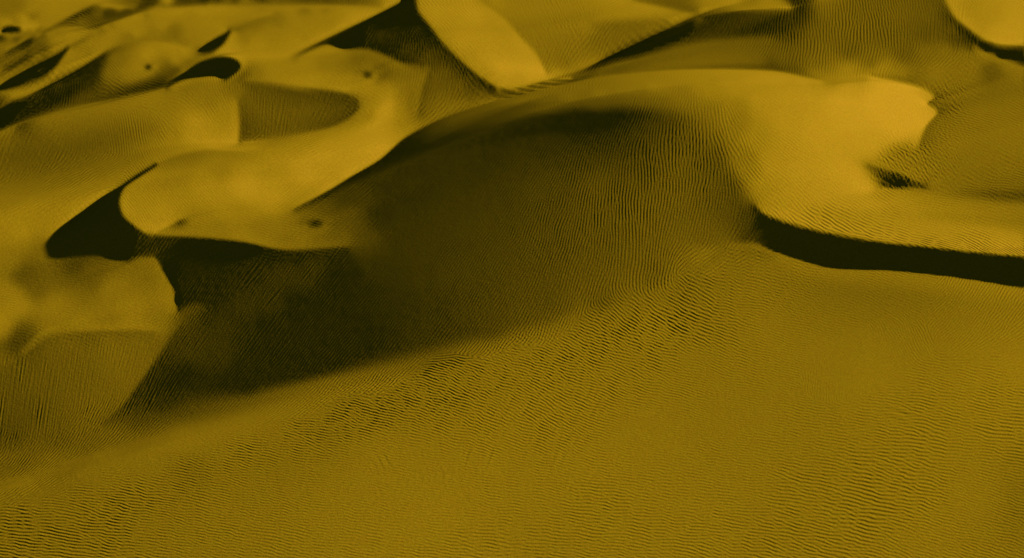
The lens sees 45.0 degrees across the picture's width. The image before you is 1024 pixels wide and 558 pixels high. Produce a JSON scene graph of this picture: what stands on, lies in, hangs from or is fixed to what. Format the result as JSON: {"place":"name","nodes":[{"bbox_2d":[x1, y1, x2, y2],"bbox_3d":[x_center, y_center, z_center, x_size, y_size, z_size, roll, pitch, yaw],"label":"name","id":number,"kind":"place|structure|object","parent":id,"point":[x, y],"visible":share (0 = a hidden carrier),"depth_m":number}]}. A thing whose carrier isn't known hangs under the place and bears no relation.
{"place":"outdoors","nodes":[
{"label":"outdoors","id":0,"kind":"place"},
{"bbox_2d":[0,240,176,462],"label":"sand dune","id":1,"kind":"structure","parent":0,"point":[83,340],"depth_m":206.03},
{"bbox_2d":[0,43,200,129],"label":"sand dune","id":2,"kind":"structure","parent":0,"point":[125,70],"depth_m":306.54},
{"bbox_2d":[0,64,374,260],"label":"sand dune","id":3,"kind":"structure","parent":0,"point":[59,169],"depth_m":270.93},
{"bbox_2d":[52,68,490,261],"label":"sand dune","id":4,"kind":"structure","parent":0,"point":[254,196],"depth_m":243.94},
{"bbox_2d":[167,0,404,85],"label":"sand dune","id":5,"kind":"structure","parent":0,"point":[268,45],"depth_m":333.30},
{"bbox_2d":[275,0,674,114],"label":"sand dune","id":6,"kind":"structure","parent":0,"point":[468,52],"depth_m":314.34},
{"bbox_2d":[0,0,953,407],"bbox_3d":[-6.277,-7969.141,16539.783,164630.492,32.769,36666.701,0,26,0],"label":"dunes","id":7,"kind":"structure","parent":0,"point":[44,42],"depth_m":344.10},
{"bbox_2d":[0,245,1023,557],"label":"sand plain","id":8,"kind":"structure","parent":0,"point":[736,401],"depth_m":174.73},
{"bbox_2d":[126,69,1023,410],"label":"sand dune","id":9,"kind":"structure","parent":0,"point":[522,215],"depth_m":221.09},
{"bbox_2d":[572,0,977,79],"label":"sand dune","id":10,"kind":"structure","parent":0,"point":[827,39],"depth_m":306.30},
{"bbox_2d":[869,45,1023,198],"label":"sand hollow","id":11,"kind":"object","parent":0,"point":[972,140],"visible":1,"depth_m":266.44},
{"bbox_2d":[953,0,1023,62],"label":"sand dune","id":12,"kind":"structure","parent":0,"point":[996,26],"depth_m":311.05}
]}

